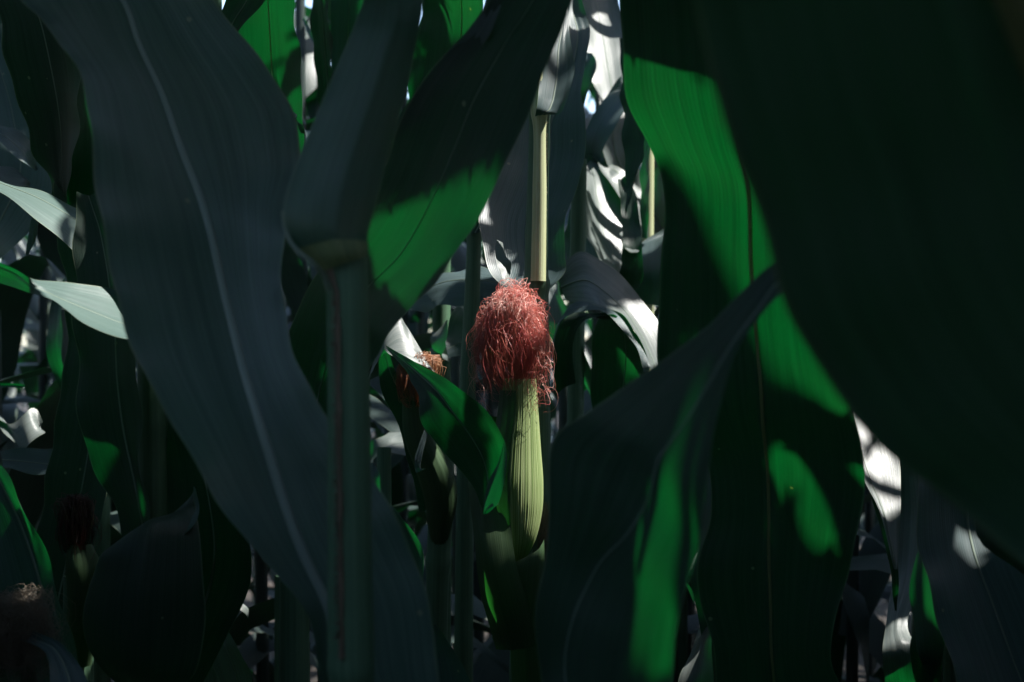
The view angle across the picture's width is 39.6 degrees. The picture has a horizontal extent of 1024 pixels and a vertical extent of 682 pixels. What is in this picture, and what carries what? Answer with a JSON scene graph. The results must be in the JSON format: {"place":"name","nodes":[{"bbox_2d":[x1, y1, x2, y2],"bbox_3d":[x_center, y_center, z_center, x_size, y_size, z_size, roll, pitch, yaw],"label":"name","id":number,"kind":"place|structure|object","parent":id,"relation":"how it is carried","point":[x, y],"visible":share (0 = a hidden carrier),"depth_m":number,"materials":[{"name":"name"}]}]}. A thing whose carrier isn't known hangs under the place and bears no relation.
{"place":"outdoors","nodes":[
{"label":"outdoors","id":0,"kind":"place"},
{"bbox_2d":[20,0,654,349],"label":"sky","id":1,"kind":"structure","parent":0,"point":[307,2],"materials":[{"name":"white"}]},
{"bbox_2d":[18,360,888,681],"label":"ground","id":2,"kind":"structure","parent":0,"point":[882,604],"depth_m":6.36,"materials":[{"name":"soil"}]},
{"bbox_2d":[0,21,51,258],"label":"maize plant","id":3,"kind":"object","parent":2,"relation":"on","point":[19,161],"visible":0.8,"depth_m":1.82,"materials":[{"name":"green plant"}]},
{"bbox_2d":[0,467,87,681],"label":"maize plant","id":4,"kind":"object","parent":2,"relation":"on","point":[37,642],"visible":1,"depth_m":1.08,"materials":[{"name":"green plant"}]},
{"bbox_2d":[0,215,110,681],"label":"maize plant","id":5,"kind":"object","parent":2,"relation":"on","point":[24,431],"visible":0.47,"depth_m":1.75,"materials":[{"name":"green plant"}]},
{"bbox_2d":[0,0,126,605],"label":"maize plant","id":6,"kind":"object","parent":2,"relation":"on","point":[46,81],"visible":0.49,"depth_m":1.52,"materials":[{"name":"green plant"}]},
{"bbox_2d":[50,492,101,681],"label":"maize plant","id":7,"kind":"object","parent":2,"relation":"on","point":[77,518],"visible":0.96,"depth_m":1.37,"materials":[{"name":"plant"}]},
{"bbox_2d":[71,192,251,681],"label":"maize plant","id":8,"kind":"object","parent":2,"relation":"on","point":[166,595],"visible":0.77,"depth_m":1.16,"materials":[{"name":"green plant"}]},
{"bbox_2d":[21,0,438,681],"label":"maize plant","id":9,"kind":"object","parent":2,"relation":"on","point":[215,184],"visible":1,"depth_m":0.85,"materials":[{"name":"green plant"}]},
{"bbox_2d":[213,575,279,681],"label":"maize plant","id":10,"kind":"object","parent":2,"relation":"on","point":[231,662],"visible":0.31,"depth_m":1.57,"materials":[{"name":"green plant"}]},
{"bbox_2d":[204,0,307,681],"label":"maize plant","id":11,"kind":"object","parent":2,"relation":"on","point":[266,30],"visible":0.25,"depth_m":1.50,"materials":[{"name":"green plant"}]},
{"bbox_2d":[302,0,363,107],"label":"maize plant","id":12,"kind":"object","parent":2,"relation":"on","point":[339,20],"visible":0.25,"depth_m":1.86,"materials":[{"name":"green plant"}]},
{"bbox_2d":[371,430,471,681],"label":"maize plant","id":13,"kind":"object","parent":2,"relation":"on","point":[450,668],"visible":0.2,"depth_m":1.41,"materials":[{"name":"green plant"}]},
{"bbox_2d":[279,0,570,681],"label":"maize plant","id":14,"kind":"object","parent":2,"relation":"on","point":[462,116],"visible":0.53,"depth_m":0.95,"materials":[{"name":"green plant"}]},
{"bbox_2d":[370,319,506,639],"bbox_3d":[-0.082,0.650,1.364,0.096,1.354,0.352,0,0,-11],"label":"maize plant","id":15,"kind":"object","parent":2,"relation":"on","point":[444,424],"visible":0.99,"depth_m":1.45,"materials":[{"name":"green plant"}]},
{"bbox_2d":[408,0,481,646],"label":"maize plant","id":16,"kind":"object","parent":2,"relation":"on","point":[444,25],"visible":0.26,"depth_m":1.72,"materials":[{"name":"green plant"}]},
{"bbox_2d":[406,217,502,681],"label":"maize plant","id":17,"kind":"object","parent":2,"relation":"on","point":[469,287],"visible":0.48,"depth_m":1.61,"materials":[{"name":"green plant"}]},
{"bbox_2d":[0,0,916,681],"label":"maize crop","id":18,"kind":"object","parent":2,"relation":"on","point":[860,624],"visible":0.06,"depth_m":2.63,"materials":[{"name":"green plant"}]},
{"bbox_2d":[466,0,589,681],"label":"maize plant","id":19,"kind":"object","parent":2,"relation":"on","point":[522,214],"visible":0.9,"depth_m":1.35,"materials":[{"name":"green plant"}]},
{"bbox_2d":[549,159,657,424],"bbox_3d":[0.079,0.534,1.779,0.143,1.540,0.340,0,0,-30],"label":"maize plant","id":20,"kind":"object","parent":2,"relation":"on","point":[623,351],"visible":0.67,"depth_m":1.76,"materials":[{"name":"green plant"}]},
{"bbox_2d":[601,11,621,306],"bbox_3d":[0.165,0.255,2.506,0.193,2.240,0.252,0,0,0],"label":"maize plant","id":21,"kind":"object","parent":2,"relation":"on","point":[602,156],"depth_m":2.61,"materials":[{"name":"green plant"}]},
{"bbox_2d":[564,139,665,315],"bbox_3d":[0.156,0.492,2.012,0.174,1.682,0.228,0,0,16],"label":"maize plant","id":22,"kind":"object","parent":2,"relation":"on","point":[620,244],"visible":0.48,"depth_m":1.99,"materials":[{"name":"green plant"}]},
{"bbox_2d":[581,0,687,681],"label":"maize plant","id":23,"kind":"object","parent":2,"relation":"on","point":[613,132],"visible":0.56,"depth_m":2.13,"materials":[{"name":"green plant"}]},
{"bbox_2d":[536,262,782,681],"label":"maize plant","id":24,"kind":"object","parent":2,"relation":"on","point":[630,465],"visible":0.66,"depth_m":0.74,"materials":[{"name":"green plant"}]},
{"bbox_2d":[679,477,714,681],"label":"maize plant","id":25,"kind":"object","parent":2,"relation":"on","point":[699,665],"visible":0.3,"depth_m":1.35,"materials":[{"name":"green plant"}]},
{"bbox_2d":[620,0,865,681],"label":"maize plant","id":26,"kind":"object","parent":2,"relation":"on","point":[787,475],"visible":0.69,"depth_m":1.10,"materials":[{"name":"green plant"}]},
{"bbox_2d":[694,0,1023,560],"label":"maize plant","id":27,"kind":"object","parent":2,"relation":"on","point":[877,146],"visible":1,"depth_m":0.43,"materials":[{"name":"green plant"}]},
{"bbox_2d":[855,421,956,681],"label":"maize plant","id":28,"kind":"object","parent":2,"relation":"on","point":[891,485],"visible":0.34,"depth_m":1.51,"materials":[{"name":"green plant"}]},
{"bbox_2d":[909,549,943,681],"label":"maize plant","id":29,"kind":"object","parent":2,"relation":"on","point":[926,648],"visible":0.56,"depth_m":1.45,"materials":[{"name":"green plant"}]},
{"bbox_2d":[917,476,1023,681],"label":"maize plant","id":30,"kind":"object","parent":2,"relation":"on","point":[974,574],"visible":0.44,"depth_m":1.16,"materials":[{"name":"green plant"}]}
]}

